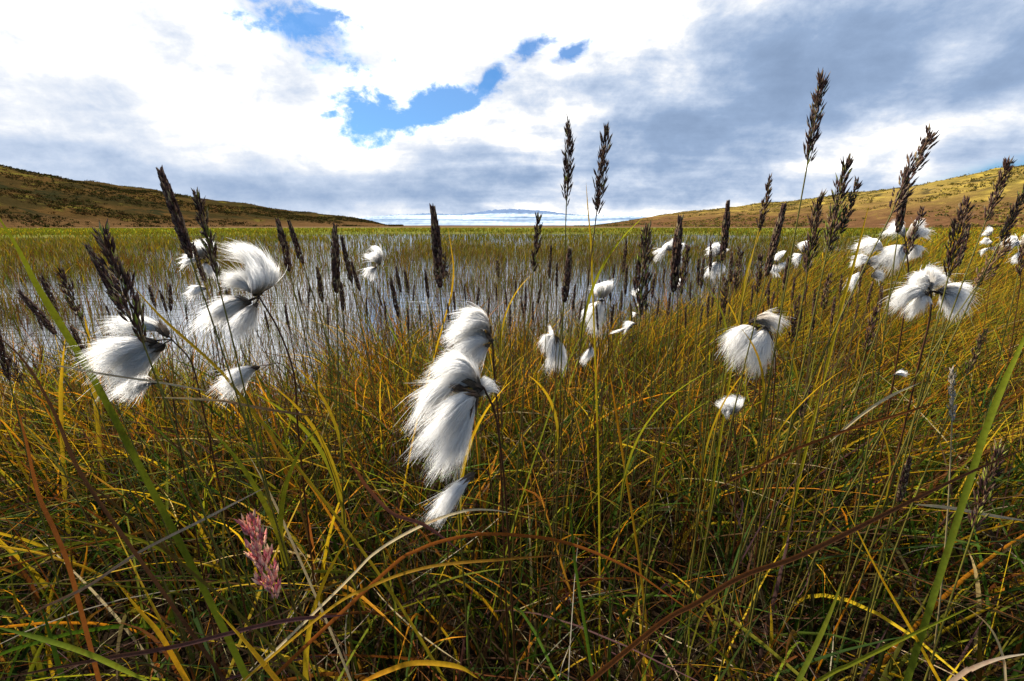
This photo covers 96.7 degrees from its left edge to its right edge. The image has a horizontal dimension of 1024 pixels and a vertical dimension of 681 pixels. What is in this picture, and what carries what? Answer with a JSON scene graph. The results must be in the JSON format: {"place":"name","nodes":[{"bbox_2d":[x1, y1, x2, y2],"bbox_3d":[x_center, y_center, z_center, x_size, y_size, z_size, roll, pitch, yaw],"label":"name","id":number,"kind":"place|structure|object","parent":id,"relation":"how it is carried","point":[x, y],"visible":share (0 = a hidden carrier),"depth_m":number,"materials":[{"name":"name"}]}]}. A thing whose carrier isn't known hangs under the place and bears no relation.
{"place":"outdoors","nodes":[
{"label":"outdoors","id":0,"kind":"place"},
{"bbox_2d":[2,352,149,676],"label":"flowering grass","id":1,"kind":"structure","parent":0,"point":[9,359],"depth_m":0.57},
{"bbox_2d":[54,268,219,679],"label":"flowering grass","id":2,"kind":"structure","parent":0,"point":[64,276],"depth_m":0.46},
{"bbox_2d":[62,314,259,679],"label":"cotton grass","id":3,"kind":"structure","parent":0,"point":[125,355],"depth_m":0.43,"materials":[{"name":"plant"}]},
{"bbox_2d":[30,362,212,391],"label":"grass blade","id":4,"kind":"object","parent":3,"relation":"on","point":[119,376],"visible":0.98,"depth_m":0.41,"materials":[{"name":"brown plant"}]},
{"bbox_2d":[155,397,331,417],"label":"grass blade","id":5,"kind":"object","parent":3,"relation":"attached to","point":[252,406],"visible":0.95,"depth_m":0.44,"materials":[{"name":"brown plant"}]},
{"bbox_2d":[91,218,259,680],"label":"flowering grass","id":6,"kind":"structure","parent":0,"point":[110,255],"depth_m":0.38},
{"bbox_2d":[0,166,403,227],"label":"hill","id":7,"kind":"structure","parent":0,"point":[7,200],"depth_m":191.52,"materials":[{"name":"plant"}]},
{"bbox_2d":[0,165,402,226],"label":"heath","id":8,"kind":"object","parent":7,"relation":"on","point":[180,203],"visible":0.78,"depth_m":204.85,"materials":[{"name":"plant"}]},
{"bbox_2d":[176,238,247,511],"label":"cotton grass","id":9,"kind":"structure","parent":0,"point":[208,270],"depth_m":0.85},
{"bbox_2d":[186,237,325,680],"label":"cotton grass","id":10,"kind":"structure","parent":0,"point":[260,276],"depth_m":0.47,"materials":[{"name":"plant"}]},
{"bbox_2d":[191,186,323,680],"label":"flowering grass","id":11,"kind":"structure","parent":0,"point":[199,204],"depth_m":0.42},
{"bbox_2d":[234,509,360,680],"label":"flowering grass","id":12,"kind":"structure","parent":0,"point":[254,554],"depth_m":0.39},
{"bbox_2d":[360,245,385,385],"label":"cotton grass","id":13,"kind":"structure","parent":0,"point":[376,255],"depth_m":1.34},
{"bbox_2d":[0,234,920,439],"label":"water","id":14,"kind":"structure","parent":0,"point":[179,310],"depth_m":4.42,"materials":[{"name":"grey liquid"}]},
{"bbox_2d":[441,302,508,680],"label":"cotton grass","id":15,"kind":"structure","parent":0,"point":[470,334],"depth_m":0.44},
{"bbox_2d":[358,209,644,224],"bbox_3d":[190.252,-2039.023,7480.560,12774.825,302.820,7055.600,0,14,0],"label":"mountains","id":16,"kind":"structure","parent":0,"point":[509,217],"depth_m":6087.91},
{"bbox_2d":[0,225,1023,680],"bbox_3d":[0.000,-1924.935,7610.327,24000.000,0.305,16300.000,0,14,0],"label":"ground","id":17,"kind":"structure","parent":0,"point":[660,657],"depth_m":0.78,"materials":[{"name":"plant"}]},
{"bbox_2d":[0,330,83,680],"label":"sedge","id":18,"kind":"object","parent":17,"relation":"on","point":[7,372],"visible":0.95,"depth_m":0.48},
{"bbox_2d":[14,397,101,680],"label":"grass blade","id":19,"kind":"object","parent":17,"relation":"on","point":[70,574],"depth_m":0.36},
{"bbox_2d":[58,341,76,580],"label":"grass blade","id":20,"kind":"object","parent":17,"relation":"on","point":[62,444],"depth_m":0.80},
{"bbox_2d":[0,627,147,680],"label":"grass blade","id":21,"kind":"object","parent":17,"relation":"on","point":[96,657],"depth_m":0.32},
{"bbox_2d":[84,316,114,544],"bbox_3d":[-0.823,0.189,0.913,0.009,0.469,0.103,-6,15,-21],"label":"grass blade","id":22,"kind":"object","parent":17,"relation":"on","point":[99,444],"depth_m":0.90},
{"bbox_2d":[0,338,226,680],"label":"grass blade","id":23,"kind":"object","parent":17,"relation":"on","point":[139,558],"depth_m":0.36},
{"bbox_2d":[38,273,196,680],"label":"sedge","id":24,"kind":"object","parent":17,"relation":"on","point":[46,287],"visible":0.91,"depth_m":0.52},
{"bbox_2d":[0,219,251,680],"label":"grass blade","id":25,"kind":"object","parent":17,"relation":"on","point":[137,462],"depth_m":0.42,"materials":[{"name":"plant"}]},
{"bbox_2d":[2,488,263,627],"bbox_3d":[-0.303,0.175,0.373,0.187,0.066,0.005,-8,16,-27],"label":"dry stalk","id":26,"kind":"object","parent":17,"relation":"in","point":[129,558],"visible":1,"depth_m":0.37,"materials":[{"name":"brown plant"}]},
{"bbox_2d":[69,324,212,680],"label":"sedge","id":27,"kind":"object","parent":17,"relation":"on","point":[78,340],"visible":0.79,"depth_m":0.51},
{"bbox_2d":[118,584,189,680],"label":"grass blade","id":28,"kind":"object","parent":17,"relation":"on","point":[164,641],"depth_m":0.34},
{"bbox_2d":[16,289,293,680],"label":"sedge","id":29,"kind":"object","parent":17,"relation":"on","point":[33,306],"visible":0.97,"depth_m":0.49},
{"bbox_2d":[105,375,221,671],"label":"cotton grass","id":30,"kind":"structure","parent":17,"relation":"on","point":[141,388],"depth_m":0.46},
{"bbox_2d":[33,465,307,680],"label":"grass blade","id":31,"kind":"object","parent":17,"relation":"on","point":[229,604],"depth_m":0.38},
{"bbox_2d":[0,615,342,678],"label":"grass blade","id":32,"kind":"object","parent":17,"relation":"on","point":[200,640],"depth_m":0.34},
{"bbox_2d":[82,243,285,678],"bbox_3d":[-0.315,0.216,0.478,0.242,0.624,0.009,7,16,25],"label":"sedge","id":33,"kind":"object","parent":17,"relation":"on","point":[101,271],"visible":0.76,"depth_m":0.45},
{"bbox_2d":[156,165,320,680],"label":"sedge","id":34,"kind":"object","parent":17,"relation":"on","point":[180,228],"visible":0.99,"depth_m":0.41,"materials":[{"name":"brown plant"}]},
{"bbox_2d":[217,611,280,680],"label":"grass blade","id":35,"kind":"object","parent":17,"relation":"on","point":[266,667],"depth_m":0.33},
{"bbox_2d":[191,241,311,678],"bbox_3d":[-0.294,0.204,0.539,0.163,0.628,0.006,10,18,36],"label":"sedge","id":36,"kind":"object","parent":17,"relation":"on","point":[199,265],"visible":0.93,"depth_m":0.51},
{"bbox_2d":[133,286,445,680],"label":"grass blade","id":37,"kind":"object","parent":17,"relation":"on","point":[213,364],"depth_m":0.46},
{"bbox_2d":[205,362,386,680],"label":"cotton grass","id":38,"kind":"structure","parent":17,"relation":"on","point":[247,372],"depth_m":0.47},
{"bbox_2d":[249,455,351,680],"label":"dry stalk","id":39,"kind":"object","parent":17,"relation":"on","point":[312,589],"visible":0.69,"depth_m":0.46,"materials":[{"name":"brown plant"}]},
{"bbox_2d":[265,223,353,680],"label":"sedge","id":40,"kind":"object","parent":17,"relation":"on","point":[335,261],"visible":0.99,"depth_m":0.50,"materials":[{"name":"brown plant"}]},
{"bbox_2d":[254,217,372,680],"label":"sedge","id":41,"kind":"object","parent":17,"relation":"on","point":[285,246],"visible":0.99,"depth_m":0.53,"materials":[{"name":"green plant"}]},
{"bbox_2d":[293,267,361,609],"bbox_3d":[-0.275,0.170,0.715,0.110,0.561,0.058,8,16,28],"label":"sedge","id":42,"kind":"object","parent":17,"relation":"on","point":[320,287],"visible":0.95,"depth_m":0.69,"materials":[{"name":"green plant"}]},
{"bbox_2d":[286,219,405,676],"bbox_3d":[-0.212,0.173,0.602,0.176,0.648,0.008,10,17,34],"label":"sedge","id":43,"kind":"object","parent":17,"relation":"on","point":[293,235],"visible":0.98,"depth_m":0.57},
{"bbox_2d":[245,508,509,680],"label":"dry stalk","id":44,"kind":"object","parent":17,"relation":"on","point":[356,571],"visible":0.98,"depth_m":0.38,"materials":[{"name":"beige plant"}]},
{"bbox_2d":[343,451,460,551],"bbox_3d":[-0.090,0.132,0.367,0.099,0.080,0.005,3,14,12],"label":"grass blade","id":45,"kind":"object","parent":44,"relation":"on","point":[379,501],"depth_m":0.37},
{"bbox_2d":[340,234,417,672],"bbox_3d":[-0.175,0.177,0.618,0.007,0.626,0.139,-13,19,-42],"label":"sedge","id":46,"kind":"object","parent":17,"relation":"on","point":[346,261],"visible":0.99,"depth_m":0.59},
{"bbox_2d":[350,261,418,567],"bbox_3d":[-0.226,0.147,0.819,0.145,0.568,0.007,11,18,38],"label":"sedge","id":47,"kind":"object","parent":17,"relation":"on","point":[354,272],"visible":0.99,"depth_m":0.80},
{"bbox_2d":[242,554,577,680],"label":"grass blade","id":48,"kind":"object","parent":17,"relation":"on","point":[369,587],"depth_m":0.35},
{"bbox_2d":[389,276,446,631],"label":"sedge","id":49,"kind":"object","parent":17,"relation":"on","point":[394,300],"visible":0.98,"depth_m":0.67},
{"bbox_2d":[362,660,476,680],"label":"grass blade","id":50,"kind":"object","parent":17,"relation":"on","point":[416,663],"depth_m":0.33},
{"bbox_2d":[394,231,453,561],"bbox_3d":[-0.157,0.122,0.807,0.024,0.625,0.166,12,18,38],"label":"grass blade","id":51,"kind":"object","parent":17,"relation":"on","point":[429,375],"depth_m":0.80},
{"bbox_2d":[392,341,516,680],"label":"cotton grass","id":52,"kind":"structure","parent":17,"relation":"on","point":[453,422],"depth_m":0.39,"materials":[{"name":"plant"}]},
{"bbox_2d":[417,468,506,680],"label":"cotton grass","id":53,"kind":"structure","parent":17,"relation":"on","point":[449,498],"depth_m":0.39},
{"bbox_2d":[429,203,509,680],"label":"sedge","id":54,"kind":"object","parent":17,"relation":"on","point":[439,272],"visible":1,"depth_m":0.48,"materials":[{"name":"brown plant"}]},
{"bbox_2d":[0,227,947,441],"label":"reeds","id":55,"kind":"object","parent":17,"relation":"on","point":[58,247],"visible":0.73,"depth_m":7.29,"materials":[{"name":"plant"}]},
{"bbox_2d":[267,532,710,680],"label":"grass blade","id":56,"kind":"object","parent":17,"relation":"on","point":[334,619],"depth_m":0.36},
{"bbox_2d":[508,211,542,653],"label":"flowering grass","id":57,"kind":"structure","parent":17,"relation":"on","point":[536,237],"depth_m":0.57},
{"bbox_2d":[481,286,602,673],"bbox_3d":[0.038,0.206,0.635,0.207,0.559,0.009,-9,17,-33],"label":"grass blade","id":58,"kind":"object","parent":17,"relation":"on","point":[533,462],"depth_m":0.62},
{"bbox_2d":[534,243,552,595],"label":"sedge","id":59,"kind":"object","parent":17,"relation":"on","point":[549,263],"visible":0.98,"depth_m":0.73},
{"bbox_2d":[534,245,571,680],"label":"sedge","id":60,"kind":"object","parent":17,"relation":"on","point":[567,278],"visible":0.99,"depth_m":0.54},
{"bbox_2d":[531,113,575,680],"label":"flowering grass","id":61,"kind":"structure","parent":17,"relation":"on","point":[567,162],"depth_m":0.57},
{"bbox_2d":[550,263,557,660],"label":"sedge","id":62,"kind":"object","parent":17,"relation":"on","point":[556,278],"visible":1,"depth_m":0.62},
{"bbox_2d":[538,325,570,580],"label":"cotton grass","id":63,"kind":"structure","parent":17,"relation":"on","point":[552,342],"depth_m":0.74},
{"bbox_2d":[544,285,575,680],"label":"sedge","id":64,"kind":"object","parent":17,"relation":"on","point":[573,300],"visible":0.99,"depth_m":0.58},
{"bbox_2d":[568,489,593,675],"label":"grass blade","id":65,"kind":"object","parent":17,"relation":"on","point":[582,610],"depth_m":0.40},
{"bbox_2d":[586,186,600,669],"bbox_3d":[0.111,0.142,0.618,0.004,0.688,0.139,-2,14,-9],"label":"grass blade","id":66,"kind":"object","parent":17,"relation":"on","point":[596,415],"depth_m":0.60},
{"bbox_2d":[580,279,615,533],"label":"cotton grass","id":67,"kind":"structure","parent":17,"relation":"on","point":[606,288],"depth_m":0.84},
{"bbox_2d":[595,238,627,588],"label":"sedge","id":68,"kind":"object","parent":17,"relation":"on","point":[624,257],"visible":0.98,"depth_m":0.75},
{"bbox_2d":[609,372,651,680],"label":"grass blade","id":69,"kind":"object","parent":17,"relation":"on","point":[634,528],"depth_m":0.55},
{"bbox_2d":[616,272,655,653],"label":"sedge","id":70,"kind":"object","parent":17,"relation":"on","point":[652,288],"visible":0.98,"depth_m":0.64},
{"bbox_2d":[637,214,704,680],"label":"sedge","id":71,"kind":"object","parent":17,"relation":"on","point":[675,262],"visible":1,"depth_m":0.50,"materials":[{"name":"green plant"}]},
{"bbox_2d":[665,257,704,612],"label":"sedge","id":72,"kind":"object","parent":17,"relation":"on","point":[702,273],"visible":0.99,"depth_m":0.71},
{"bbox_2d":[695,277,729,652],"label":"flowering grass","id":73,"kind":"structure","parent":17,"relation":"on","point":[726,282],"depth_m":0.64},
{"bbox_2d":[681,200,748,676],"bbox_3d":[0.246,0.161,0.583,0.116,0.660,0.064,-11,18,-36],"label":"sedge","id":74,"kind":"object","parent":17,"relation":"on","point":[726,223],"visible":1,"depth_m":0.55,"materials":[{"name":"green plant"}]},
{"bbox_2d":[694,232,759,612],"bbox_3d":[0.345,0.142,0.740,0.012,0.640,0.158,10,17,35],"label":"grass blade","id":75,"kind":"object","parent":17,"relation":"on","point":[727,392],"depth_m":0.72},
{"bbox_2d":[711,394,744,650],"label":"cotton grass","id":76,"kind":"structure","parent":17,"relation":"on","point":[727,409],"depth_m":0.58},
{"bbox_2d":[679,201,786,679],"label":"sedge","id":77,"kind":"object","parent":17,"relation":"on","point":[775,238],"visible":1,"depth_m":0.51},
{"bbox_2d":[720,253,763,603],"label":"flowering grass","id":78,"kind":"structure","parent":17,"relation":"on","point":[758,274],"depth_m":0.68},
{"bbox_2d":[744,386,812,663],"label":"flowering grass","id":79,"kind":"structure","parent":17,"relation":"on","point":[809,392],"depth_m":0.64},
{"bbox_2d":[772,305,815,659],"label":"sedge","id":80,"kind":"object","parent":17,"relation":"on","point":[813,326],"visible":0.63,"depth_m":0.63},
{"bbox_2d":[758,273,832,634],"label":"flowering grass","id":81,"kind":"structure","parent":17,"relation":"on","point":[825,291],"depth_m":0.65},
{"bbox_2d":[739,153,862,680],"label":"flowering grass","id":82,"kind":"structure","parent":17,"relation":"on","point":[840,183],"depth_m":0.48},
{"bbox_2d":[587,449,1023,680],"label":"grass blade","id":83,"kind":"object","parent":17,"relation":"on","point":[642,637],"depth_m":0.32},
{"bbox_2d":[778,297,835,654],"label":"sedge","id":84,"kind":"object","parent":17,"relation":"on","point":[832,311],"visible":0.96,"depth_m":0.61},
{"bbox_2d":[768,206,868,611],"bbox_3d":[0.447,0.140,0.675,0.196,0.660,0.005,-13,19,-42],"label":"grass blade","id":85,"kind":"object","parent":17,"relation":"on","point":[824,377],"depth_m":0.66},
{"bbox_2d":[796,574,844,680],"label":"grass blade","id":86,"kind":"object","parent":17,"relation":"on","point":[809,658],"depth_m":0.35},
{"bbox_2d":[719,397,950,486],"bbox_3d":[0.326,0.103,0.461,0.241,0.090,0.003,-1,14,-5],"label":"grass blade","id":87,"kind":"object","parent":17,"relation":"on","point":[826,437],"depth_m":0.46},
{"bbox_2d":[806,264,863,612],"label":"sedge","id":88,"kind":"object","parent":17,"relation":"on","point":[860,279],"visible":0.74,"depth_m":0.70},
{"bbox_2d":[836,286,882,622],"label":"sedge","id":89,"kind":"object","parent":17,"relation":"on","point":[880,299],"visible":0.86,"depth_m":0.68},
{"bbox_2d":[827,166,909,680],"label":"sedge","id":90,"kind":"object","parent":17,"relation":"on","point":[899,220],"visible":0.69,"depth_m":0.53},
{"bbox_2d":[853,455,911,680],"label":"sedge","id":91,"kind":"object","parent":17,"relation":"on","point":[902,485],"visible":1,"depth_m":0.48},
{"bbox_2d":[843,503,940,680],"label":"grass blade","id":92,"kind":"object","parent":17,"relation":"on","point":[914,636],"depth_m":0.40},
{"bbox_2d":[815,602,980,680],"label":"grass blade","id":93,"kind":"object","parent":17,"relation":"on","point":[858,660],"depth_m":0.38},
{"bbox_2d":[814,184,1023,680],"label":"flowering grass","id":94,"kind":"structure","parent":17,"relation":"on","point":[1007,227],"depth_m":0.53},
{"bbox_2d":[849,328,988,679],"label":"flowering grass","id":95,"kind":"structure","parent":17,"relation":"on","point":[971,363],"depth_m":0.53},
{"bbox_2d":[869,223,970,612],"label":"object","id":96,"kind":"object","parent":17,"relation":"on","point":[963,247],"visible":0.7,"depth_m":0.68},
{"bbox_2d":[860,262,983,611],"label":"cotton grass","id":97,"kind":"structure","parent":17,"relation":"on","point":[922,282],"depth_m":0.62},
{"bbox_2d":[928,366,956,680],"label":"flowering grass","id":98,"kind":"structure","parent":17,"relation":"on","point":[951,408],"depth_m":0.51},
{"bbox_2d":[903,335,1023,680],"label":"grass blade","id":99,"kind":"object","parent":17,"relation":"on","point":[957,519],"depth_m":0.40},
{"bbox_2d":[948,654,1023,680],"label":"dry stalk","id":100,"kind":"object","parent":17,"relation":"on","point":[962,673],"visible":1,"depth_m":0.33,"materials":[{"name":"beige plant"}]},
{"bbox_2d":[988,234,1023,462],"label":"cotton grass","id":101,"kind":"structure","parent":17,"relation":"on","point":[1016,241],"depth_m":0.95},
{"bbox_2d":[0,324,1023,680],"bbox_3d":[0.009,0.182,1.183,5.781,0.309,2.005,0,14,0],"label":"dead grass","id":102,"kind":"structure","parent":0,"point":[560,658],"depth_m":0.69,"materials":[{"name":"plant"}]},
{"bbox_2d":[0,0,1023,217],"label":"sky","id":103,"kind":"structure","parent":0,"point":[349,108],"materials":[{"name":"white"}]},
{"bbox_2d":[549,123,644,680],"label":"flowering grass","id":104,"kind":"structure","parent":0,"point":[603,151],"depth_m":0.55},
{"bbox_2d":[628,242,690,680],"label":"flowering grass","id":105,"kind":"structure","parent":0,"point":[683,268],"depth_m":0.56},
{"bbox_2d":[605,220,717,680],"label":"flowering grass","id":106,"kind":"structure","parent":0,"point":[642,278],"depth_m":0.50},
{"bbox_2d":[703,242,728,421],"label":"cotton grass","id":107,"kind":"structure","parent":0,"point":[716,268],"depth_m":1.05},
{"bbox_2d":[692,246,743,599],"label":"flowering grass","id":108,"kind":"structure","parent":0,"point":[740,253],"depth_m":0.68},
{"bbox_2d":[671,174,772,680],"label":"flowering grass","id":109,"kind":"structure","parent":0,"point":[762,215],"depth_m":0.58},
{"bbox_2d":[712,308,795,645],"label":"cotton grass","id":110,"kind":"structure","parent":0,"point":[737,340],"depth_m":0.54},
{"bbox_2d":[739,294,801,643],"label":"flowering grass","id":111,"kind":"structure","parent":0,"point":[793,321],"depth_m":0.65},
{"bbox_2d":[738,190,826,680],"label":"flowering grass","id":112,"kind":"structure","parent":0,"point":[816,222],"depth_m":0.51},
{"bbox_2d":[719,68,848,677],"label":"flowering grass","id":113,"kind":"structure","parent":0,"point":[818,94],"depth_m":0.48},
{"bbox_2d":[599,166,1023,227],"bbox_3d":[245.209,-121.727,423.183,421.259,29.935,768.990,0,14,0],"label":"hill","id":114,"kind":"structure","parent":0,"point":[952,201],"depth_m":170.89,"materials":[{"name":"plant"}]},
{"bbox_2d":[574,165,1023,227],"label":"heath","id":115,"kind":"object","parent":114,"relation":"on","point":[717,221],"visible":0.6,"depth_m":188.72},
{"bbox_2d":[701,123,940,677],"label":"flowering grass","id":116,"kind":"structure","parent":0,"point":[923,147],"depth_m":0.51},
{"bbox_2d":[787,307,880,677],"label":"flowering grass","id":117,"kind":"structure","parent":0,"point":[872,321],"depth_m":0.58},
{"bbox_2d":[770,206,926,676],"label":"flowering grass","id":118,"kind":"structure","parent":0,"point":[913,233],"depth_m":0.56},
{"bbox_2d":[823,235,886,551],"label":"cotton grass","id":119,"kind":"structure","parent":0,"point":[868,244],"depth_m":0.76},
{"bbox_2d":[773,234,1012,650],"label":"flowering grass","id":120,"kind":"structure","parent":0,"point":[1000,253],"depth_m":0.56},
{"bbox_2d":[866,216,932,530],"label":"cotton grass","id":121,"kind":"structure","parent":0,"point":[923,231],"depth_m":0.74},
{"bbox_2d":[850,194,976,680],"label":"flowering grass","id":122,"kind":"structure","parent":0,"point":[962,218],"depth_m":0.51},
{"bbox_2d":[834,156,1015,674],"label":"flowering grass","id":123,"kind":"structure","parent":0,"point":[1007,169],"depth_m":0.54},
{"bbox_2d":[924,437,1008,680],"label":"flowering grass","id":124,"kind":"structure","parent":0,"point":[982,503],"depth_m":0.41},
{"bbox_2d":[942,244,1023,592],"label":"flowering grass","id":125,"kind":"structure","parent":0,"point":[1021,265],"depth_m":0.70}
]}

